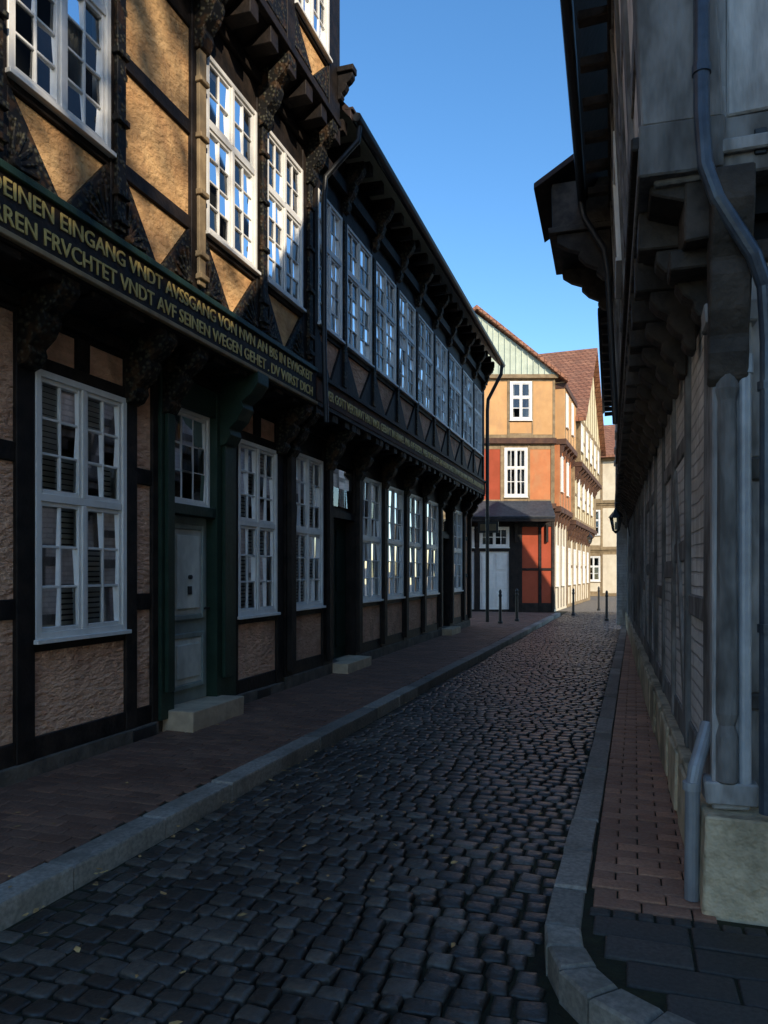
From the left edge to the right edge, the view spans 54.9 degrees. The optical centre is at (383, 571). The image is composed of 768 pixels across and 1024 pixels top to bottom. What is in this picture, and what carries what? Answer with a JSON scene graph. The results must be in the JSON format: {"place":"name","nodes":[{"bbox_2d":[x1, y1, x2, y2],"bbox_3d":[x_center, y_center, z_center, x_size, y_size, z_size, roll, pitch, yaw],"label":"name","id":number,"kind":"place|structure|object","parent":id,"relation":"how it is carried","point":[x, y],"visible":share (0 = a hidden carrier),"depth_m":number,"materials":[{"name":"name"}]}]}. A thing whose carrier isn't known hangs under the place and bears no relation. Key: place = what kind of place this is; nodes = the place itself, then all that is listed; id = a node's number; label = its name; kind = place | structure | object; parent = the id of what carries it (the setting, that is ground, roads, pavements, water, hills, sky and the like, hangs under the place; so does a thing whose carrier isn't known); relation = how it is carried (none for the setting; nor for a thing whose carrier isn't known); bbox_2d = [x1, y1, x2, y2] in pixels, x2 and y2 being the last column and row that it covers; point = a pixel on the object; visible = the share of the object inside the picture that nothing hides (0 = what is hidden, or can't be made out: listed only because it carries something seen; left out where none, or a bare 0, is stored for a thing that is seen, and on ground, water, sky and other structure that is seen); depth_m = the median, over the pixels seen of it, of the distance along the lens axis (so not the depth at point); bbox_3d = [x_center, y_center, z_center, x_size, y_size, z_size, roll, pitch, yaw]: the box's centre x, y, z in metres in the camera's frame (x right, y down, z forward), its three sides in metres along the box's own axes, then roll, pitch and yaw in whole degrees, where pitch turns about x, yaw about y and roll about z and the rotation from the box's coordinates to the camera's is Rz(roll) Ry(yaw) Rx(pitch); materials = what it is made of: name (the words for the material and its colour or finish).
{"place":"outdoors","nodes":[
{"label":"outdoors","id":0,"kind":"place"},
{"bbox_2d":[133,575,270,742],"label":"iron black parts","id":1,"kind":"object","parent":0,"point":[144,732],"visible":1,"depth_m":6.57,"materials":[{"name":"black metal"}]},
{"bbox_2d":[0,611,553,883],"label":"brick pavement","id":2,"kind":"structure","parent":0,"point":[99,797],"depth_m":5.81,"materials":[{"name":"brick"}]},
{"bbox_2d":[0,682,284,787],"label":"plinth stone parts","id":3,"kind":"object","parent":2,"relation":"on","point":[27,770],"visible":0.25,"depth_m":5.68,"materials":[{"name":"grey stone"}]},
{"bbox_2d":[0,0,356,769],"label":"timber frame","id":4,"kind":"object","parent":3,"relation":"on","point":[252,38],"visible":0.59,"depth_m":6.31,"materials":[{"name":"black wood"}]},
{"bbox_2d":[68,20,80,87],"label":"curtains","id":5,"kind":"object","parent":4,"relation":"attached to","point":[74,45],"visible":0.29,"depth_m":5.41,"materials":[{"name":"grey fabric"}]},
{"bbox_2d":[0,176,312,380],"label":"inscription letters","id":6,"kind":"object","parent":4,"relation":"attached to","point":[114,256],"visible":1,"depth_m":5.65,"materials":[{"name":"gold metal"}]},
{"bbox_2d":[0,204,312,395],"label":"inscription letters","id":7,"kind":"object","parent":4,"relation":"attached to","point":[198,326],"visible":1,"depth_m":5.69,"materials":[{"name":"gold metal"}]},
{"bbox_2d":[0,158,317,720],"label":"door frame","id":8,"kind":"object","parent":4,"relation":"attached to","point":[228,410],"visible":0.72,"depth_m":7.61,"materials":[{"name":"wood"}]},
{"bbox_2d":[0,48,317,404],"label":"wooden trim","id":9,"kind":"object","parent":4,"relation":"attached to","point":[202,141],"visible":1,"depth_m":6.56,"materials":[{"name":"brown wood"}]},
{"bbox_2d":[0,0,337,455],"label":"timber carved parts","id":10,"kind":"object","parent":4,"relation":"attached to","point":[42,310],"visible":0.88,"depth_m":6.28,"materials":[{"name":"black wood"}]},
{"bbox_2d":[5,0,332,644],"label":"window frames","id":11,"kind":"structure","parent":4,"relation":"attached to","point":[79,501],"depth_m":6.21,"materials":[{"name":"white wood"}]},
{"bbox_2d":[42,384,267,624],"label":"blinds","id":12,"kind":"object","parent":11,"relation":"attached to","point":[53,430],"visible":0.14,"depth_m":5.79,"materials":[{"name":"white plastic"}]},
{"bbox_2d":[20,0,322,627],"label":"window panes","id":13,"kind":"object","parent":11,"relation":"in","point":[45,43],"visible":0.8,"depth_m":6.08,"materials":[{"name":"clear glass"}]},
{"bbox_2d":[14,0,324,345],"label":"plaster infill","id":14,"kind":"object","parent":4,"relation":"attached to","point":[156,133],"visible":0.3,"depth_m":6.07,"materials":[{"name":"beige paint"}]},
{"bbox_2d":[174,515,205,704],"bbox_3d":[-1.966,0.365,7.292,0.085,1.830,0.750,0,0,18],"label":"door","id":15,"kind":"structure","parent":4,"relation":"attached to","point":[190,625],"depth_m":7.43,"materials":[{"name":"grey wood"}]},
{"bbox_2d":[175,528,200,686],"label":"door panel parts","id":16,"kind":"structure","parent":15,"relation":"attached to","point":[187,563],"depth_m":7.26,"materials":[{"name":"grey wood"}]},
{"bbox_2d":[0,0,299,625],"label":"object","id":17,"kind":"object","parent":2,"relation":"on","point":[23,51],"depth_m":6.02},
{"bbox_2d":[0,307,274,745],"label":"rough plaster infill","id":18,"kind":"object","parent":17,"relation":"on","point":[74,686],"visible":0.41,"depth_m":5.80,"materials":[{"name":"beige paint"}]},
{"bbox_2d":[162,695,243,732],"bbox_3d":[-1.790,1.375,7.236,0.424,0.204,0.963,0,0,18],"label":"doorstep","id":19,"kind":"object","parent":2,"relation":"on","point":[194,715],"visible":0.72,"depth_m":7.00,"materials":[{"name":"grey stone"}]},
{"bbox_2d":[281,620,469,688],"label":"plinth stone parts","id":20,"kind":"object","parent":2,"relation":"on","point":[296,679],"visible":0.32,"depth_m":12.35,"materials":[{"name":"grey stone"}]},
{"bbox_2d":[283,119,494,676],"bbox_3d":[0.754,-2.130,14.649,1.066,6.891,11.575,0,0,18],"label":"timber frame","id":21,"kind":"object","parent":20,"relation":"on","point":[363,226],"visible":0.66,"depth_m":11.64,"materials":[{"name":"black wood"}]},
{"bbox_2d":[296,335,479,659],"bbox_3d":[0.336,-4.498,16.001,5.569,11.895,13.072,0,0,-9],"label":"rough plaster infill","id":22,"kind":"object","parent":21,"relation":"in","point":[308,635],"visible":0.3,"depth_m":12.44,"materials":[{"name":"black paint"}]},
{"bbox_2d":[296,188,483,610],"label":"window frames","id":23,"kind":"structure","parent":21,"relation":"attached to","point":[306,531],"depth_m":12.30,"materials":[{"name":"white wood"}]},
{"bbox_2d":[296,464,311,600],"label":"blinds","id":24,"kind":"object","parent":23,"relation":"attached to","point":[302,541],"visible":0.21,"depth_m":9.95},
{"bbox_2d":[296,200,479,600],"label":"window panes","id":25,"kind":"object","parent":23,"relation":"in","point":[342,480],"visible":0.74,"depth_m":12.25,"materials":[{"name":"clear glass"}]},
{"bbox_2d":[287,161,493,518],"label":"timber carved parts","id":26,"kind":"object","parent":21,"relation":"attached to","point":[354,173],"visible":0.94,"depth_m":12.36,"materials":[{"name":"black wood"}]},
{"bbox_2d":[316,375,484,493],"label":"timber redbrown parts","id":27,"kind":"object","parent":21,"relation":"attached to","point":[341,395],"visible":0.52,"depth_m":11.52,"materials":[{"name":"brown wood"}]},
{"bbox_2d":[380,291,427,576],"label":"curtains","id":28,"kind":"object","parent":21,"relation":"attached to","point":[380,368],"visible":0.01,"depth_m":12.14,"materials":[{"name":"white fabric"}]},
{"bbox_2d":[328,391,483,489],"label":"inscription letters","id":29,"kind":"object","parent":21,"relation":"attached to","point":[386,430],"visible":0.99,"depth_m":12.42,"materials":[{"name":"gold metal"}]},
{"bbox_2d":[321,112,504,621],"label":"iron black parts","id":30,"kind":"object","parent":21,"relation":"attached to","point":[363,129],"visible":1,"depth_m":10.14,"materials":[{"name":"black metal"}]},
{"bbox_2d":[340,102,499,365],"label":"roof dark parts","id":31,"kind":"object","parent":21,"relation":"on","point":[347,113],"visible":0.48,"depth_m":11.92,"materials":[{"name":"black wood"}]},
{"bbox_2d":[474,516,500,532],"bbox_3d":[2.821,-1.292,20.217,0.757,0.445,0.046,0,0,18],"label":"hanging sign","id":32,"kind":"object","parent":21,"relation":"attached to","point":[493,527],"visible":0.84,"depth_m":20.18,"materials":[{"name":"black metal"}]},
{"bbox_2d":[296,255,464,601],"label":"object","id":33,"kind":"object","parent":2,"relation":"on","point":[319,427],"depth_m":11.16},
{"bbox_2d":[333,626,460,673],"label":"doorsteps","id":34,"kind":"object","parent":2,"relation":"on","point":[347,664],"visible":0.69,"depth_m":11.09,"materials":[{"name":"grey stone"}]},
{"bbox_2d":[498,589,502,623],"bbox_3d":[3.287,0.975,20.910,0.137,0.970,0.137,0,0,18],"label":"bollard","id":35,"kind":"object","parent":2,"relation":"on","point":[500,621],"visible":1,"depth_m":20.88,"materials":[{"name":"black metal"}]},
{"bbox_2d":[514,589,518,620],"bbox_3d":[3.944,0.975,21.958,0.137,0.970,0.137,0,0,18],"label":"bollard","id":36,"kind":"object","parent":2,"relation":"on","point":[516,606],"visible":0.99,"depth_m":21.92,"materials":[{"name":"black metal"}]},
{"bbox_2d":[0,611,625,1023],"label":"cobbled road","id":37,"kind":"structure","parent":0,"point":[358,947],"depth_m":3.64,"materials":[{"name":"stone"}]},
{"bbox_2d":[0,613,559,931],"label":"kerb","id":38,"kind":"structure","parent":37,"relation":"on","point":[44,884],"depth_m":4.61,"materials":[{"name":"stone"}]},
{"bbox_2d":[8,677,578,1023],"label":"fallen leaves","id":39,"kind":"object","parent":37,"relation":"on","point":[76,948],"visible":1,"depth_m":3.77,"materials":[{"name":"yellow plant"}]},
{"bbox_2d":[571,588,574,615],"bbox_3d":[6.759,1.065,26.405,0.137,0.970,0.137,0,0,18],"label":"bollard","id":40,"kind":"object","parent":37,"relation":"on","point":[573,606],"visible":1,"depth_m":26.37,"materials":[{"name":"black metal"}]},
{"bbox_2d":[604,590,608,620],"bbox_3d":[7.095,1.065,23.561,0.137,0.970,0.137,0,0,18],"label":"bollard","id":41,"kind":"object","parent":37,"relation":"on","point":[606,607],"visible":1,"depth_m":23.52,"materials":[{"name":"black metal"}]},
{"bbox_2d":[545,626,695,1023],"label":"kerb","id":42,"kind":"structure","parent":37,"relation":"on","point":[586,990],"depth_m":3.07,"materials":[{"name":"stone"}]},
{"bbox_2d":[340,0,613,424],"label":"sky","id":43,"kind":"structure","parent":0,"point":[466,102],"materials":[{"name":"blue"}]},
{"bbox_2d":[484,381,575,511],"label":"orange render parts","id":44,"kind":"object","parent":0,"point":[542,407],"depth_m":28.53,"materials":[{"name":"orange paint"}]},
{"bbox_2d":[558,596,616,611],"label":"square paving","id":45,"kind":"structure","parent":0,"point":[591,605],"depth_m":34.36,"materials":[{"name":"grey stone"}]},
{"bbox_2d":[479,385,525,608],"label":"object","id":46,"kind":"object","parent":45,"relation":"on","point":[516,401],"depth_m":28.97,"materials":[{"name":"white wood"}]},
{"bbox_2d":[554,522,566,611],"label":"pale render parts","id":47,"kind":"object","parent":45,"relation":"on","point":[556,608],"visible":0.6,"depth_m":29.98,"materials":[{"name":"beige paint"}]},
{"bbox_2d":[567,382,600,607],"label":"render parts","id":48,"kind":"object","parent":45,"relation":"on","point":[578,440],"visible":0.44,"depth_m":35.65,"materials":[{"name":"beige paint"}]},
{"bbox_2d":[568,541,587,603],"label":"pale render parts","id":49,"kind":"object","parent":48,"relation":"on","point":[576,579],"visible":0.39,"depth_m":36.12,"materials":[{"name":"beige paint"}]},
{"bbox_2d":[568,423,599,584],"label":"window frames","id":50,"kind":"structure","parent":48,"relation":"attached to","point":[569,566],"depth_m":35.63,"materials":[{"name":"white wood"}]},
{"bbox_2d":[568,462,601,546],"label":"timber redbrown parts","id":51,"kind":"object","parent":48,"relation":"attached to","point":[578,532],"visible":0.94,"depth_m":34.64,"materials":[{"name":"brown wood"}]},
{"bbox_2d":[587,531,592,543],"bbox_3d":[10.031,-1.670,36.698,0.673,0.746,0.277,0,0,18],"label":"wall lantern","id":52,"kind":"object","parent":51,"relation":"attached to","point":[589,536],"depth_m":36.63,"materials":[{"name":"black metal"}]},
{"bbox_2d":[590,512,596,578],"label":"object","id":53,"kind":"object","parent":45,"relation":"on","point":[591,569],"depth_m":47.93,"materials":[{"name":"white wood"}]},
{"bbox_2d":[590,461,616,592],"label":"pale render parts","id":54,"kind":"object","parent":53,"relation":"on","point":[609,566],"visible":0.16,"depth_m":47.26,"materials":[{"name":"beige paint"}]},
{"bbox_2d":[601,425,614,456],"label":"roof tile parts","id":55,"kind":"object","parent":54,"relation":"on","point":[609,430],"depth_m":48.50,"materials":[{"name":"red tile"}]},
{"bbox_2d":[597,586,600,610],"bbox_3d":[8.649,1.065,29.786,0.137,0.970,0.137,0,0,18],"label":"bollard","id":56,"kind":"object","parent":45,"relation":"on","point":[598,609],"visible":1,"depth_m":29.75,"materials":[{"name":"black metal"}]},
{"bbox_2d":[590,457,616,595],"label":"timber framing","id":57,"kind":"object","parent":45,"relation":"on","point":[600,550],"visible":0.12,"depth_m":47.38,"materials":[{"name":"brown wood"}]},
{"bbox_2d":[590,510,600,581],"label":"window frames","id":58,"kind":"structure","parent":57,"relation":"attached to","point":[598,566],"depth_m":47.54,"materials":[{"name":"white wood"}]},
{"bbox_2d":[597,512,597,578],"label":"curtains","id":59,"kind":"object","parent":58,"relation":"attached to","point":[597,532],"visible":0.09,"depth_m":47.64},
{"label":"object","id":60,"kind":"object","parent":45,"relation":"on","visible":0},
{"bbox_2d":[575,378,599,526],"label":"cream render parts","id":61,"kind":"object","parent":60,"relation":"on","point":[588,420],"visible":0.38,"depth_m":36.27,"materials":[{"name":"beige paint"}]},
{"bbox_2d":[539,348,605,455],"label":"roof tile parts","id":62,"kind":"object","parent":61,"relation":"on","point":[579,369],"visible":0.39,"depth_m":35.54,"materials":[{"name":"red tile"}]},
{"bbox_2d":[581,631,767,1023],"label":"brick pavement","id":63,"kind":"structure","parent":0,"point":[651,935],"depth_m":3.15,"materials":[{"name":"brick"}]},
{"bbox_2d":[625,612,636,647],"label":"corner stone parts","id":64,"kind":"object","parent":63,"relation":"on","point":[630,628],"visible":0.24,"depth_m":15.87,"materials":[{"name":"grey stone"}]},
{"bbox_2d":[615,440,637,634],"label":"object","id":65,"kind":"object","parent":64,"relation":"on","point":[632,576],"visible":0.17,"depth_m":15.31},
{"bbox_2d":[614,424,616,465],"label":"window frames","id":66,"kind":"structure","parent":65,"relation":"on","point":[615,444],"depth_m":16.95,"materials":[{"name":"grey wood"}]},
{"bbox_2d":[601,317,636,528],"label":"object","id":67,"kind":"object","parent":65,"relation":"on","point":[626,499],"visible":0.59,"depth_m":14.92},
{"bbox_2d":[632,634,767,926],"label":"corner stone parts","id":68,"kind":"object","parent":63,"relation":"on","point":[733,884],"visible":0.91,"depth_m":3.12,"materials":[{"name":"grey stone"}]},
{"bbox_2d":[610,0,767,784],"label":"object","id":69,"kind":"object","parent":68,"relation":"on","point":[659,70],"visible":0.52,"depth_m":3.18,"materials":[{"name":"grey wood"}]},
{"bbox_2d":[613,131,621,375],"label":"window frames","id":70,"kind":"structure","parent":69,"relation":"on","point":[618,277],"depth_m":6.82,"materials":[{"name":"grey wood"}]},
{"bbox_2d":[548,0,767,499],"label":"timber beams","id":71,"kind":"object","parent":69,"relation":"on","point":[690,261],"visible":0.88,"depth_m":3.97,"materials":[{"name":"black wood"}]},
{"bbox_2d":[534,0,607,241],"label":"roof dark parts","id":72,"kind":"object","parent":71,"relation":"on","point":[591,40],"visible":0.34,"depth_m":8.24,"materials":[{"name":"black wood"}]},
{"bbox_2d":[682,721,709,901],"bbox_3d":[1.414,1.062,3.321,0.210,0.776,0.076,0,0,-41],"label":"downpipe","id":73,"kind":"object","parent":69,"relation":"attached to","point":[691,785],"visible":0.94,"depth_m":3.26,"materials":[{"name":"grey metal"}]},
{"bbox_2d":[692,0,767,815],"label":"downpipe","id":74,"kind":"object","parent":69,"relation":"attached to","point":[746,243],"visible":1,"depth_m":3.02,"materials":[{"name":"grey metal"}]},
{"bbox_2d":[738,353,753,784],"bbox_3d":[1.550,0.030,3.176,0.067,1.920,0.068,0,0,18],"label":"downpipe","id":75,"kind":"object","parent":69,"relation":"attached to","point":[745,567],"visible":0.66,"depth_m":3.15,"materials":[{"name":"grey metal"}]},
{"bbox_2d":[701,0,767,810],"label":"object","id":76,"kind":"object","parent":68,"relation":"on","point":[743,33],"visible":0.41,"depth_m":3.16,"materials":[{"name":"grey wood"}]},
{"bbox_2d":[551,0,766,424],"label":"iron black parts","id":77,"kind":"object","parent":76,"relation":"on","point":[568,26],"visible":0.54,"depth_m":8.34,"materials":[{"name":"black metal"}]},
{"label":"ground","id":78,"kind":"structure","parent":0,"visible":0},
{"bbox_2d":[472,509,554,611],"bbox_3d":[3.548,-0.450,28.428,6.100,4.009,1.103,0,0,0],"label":"timber frame","id":79,"kind":"object","parent":78,"relation":"on","point":[515,526],"visible":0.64,"depth_m":28.64,"materials":[{"name":"black wood"}]},
{"bbox_2d":[472,501,554,518],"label":"slate parts","id":80,"kind":"object","parent":79,"relation":"on","point":[523,509],"visible":0.46,"depth_m":28.11,"materials":[{"name":"grey stone"}]},
{"bbox_2d":[484,449,550,602],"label":"red panels","id":81,"kind":"object","parent":79,"relation":"attached to","point":[529,560],"visible":0.52,"depth_m":28.67,"materials":[{"name":"red paint"}]},
{"bbox_2d":[472,381,574,608],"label":"window frames","id":82,"kind":"structure","parent":79,"relation":"on","point":[498,570],"depth_m":28.70,"materials":[{"name":"white wood"}]},
{"bbox_2d":[483,385,528,543],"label":"curtains","id":83,"kind":"object","parent":82,"relation":"attached to","point":[503,534],"visible":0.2,"depth_m":28.79,"materials":[{"name":"white fabric"}]},
{"bbox_2d":[483,374,573,511],"bbox_3d":[4.740,-5.023,29.108,8.585,5.154,2.776,0,0,-21],"label":"timber framing","id":84,"kind":"object","parent":79,"relation":"on","point":[508,378],"visible":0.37,"depth_m":28.59,"materials":[{"name":"brown wood"}]},
{"bbox_2d":[476,314,554,373],"bbox_3d":[3.551,-8.772,28.559,6.284,2.344,0.235,0,0,0],"label":"gable siding","id":85,"kind":"object","parent":84,"relation":"on","point":[516,358],"visible":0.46,"depth_m":28.47,"materials":[{"name":"wood"}]},
{"bbox_2d":[484,383,577,607],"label":"timber redbrown parts","id":86,"kind":"object","parent":79,"relation":"on","point":[563,516],"visible":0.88,"depth_m":28.79,"materials":[{"name":"brown wood"}]},
{"bbox_2d":[473,305,567,382],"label":"roof tile parts","id":87,"kind":"object","parent":86,"relation":"on","point":[488,318],"visible":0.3,"depth_m":28.28,"materials":[{"name":"red tile"}]},
{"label":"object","id":88,"kind":"object","parent":78,"relation":"on","visible":0},
{"bbox_2d":[613,0,703,731],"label":"whitewashed brick parts","id":89,"kind":"object","parent":88,"relation":"on","point":[697,439],"visible":0.12,"depth_m":4.40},
{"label":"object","id":90,"kind":"object","parent":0,"visible":0},
{"bbox_2d":[598,307,610,413],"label":"roof dark parts","id":91,"kind":"object","parent":90,"relation":"on","point":[601,313],"visible":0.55,"depth_m":14.92,"materials":[{"name":"black wood"}]},
{"bbox_2d":[617,518,626,624],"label":"whitewashed brick parts","id":92,"kind":"object","parent":90,"relation":"on","point":[621,571],"visible":0.01,"depth_m":20.14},
{"bbox_2d":[608,502,629,536],"bbox_3d":[5.002,-1.119,15.724,0.453,0.743,0.277,0,0,18],"label":"wall lantern","id":93,"kind":"object","parent":92,"relation":"attached to","point":[616,513],"depth_m":15.71,"materials":[{"name":"black metal"}]},
{"bbox_2d":[610,518,621,530],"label":"window panes","id":94,"kind":"structure","parent":93,"relation":"in","point":[611,519],"depth_m":15.79,"materials":[{"name":"clear glass"}]}
]}

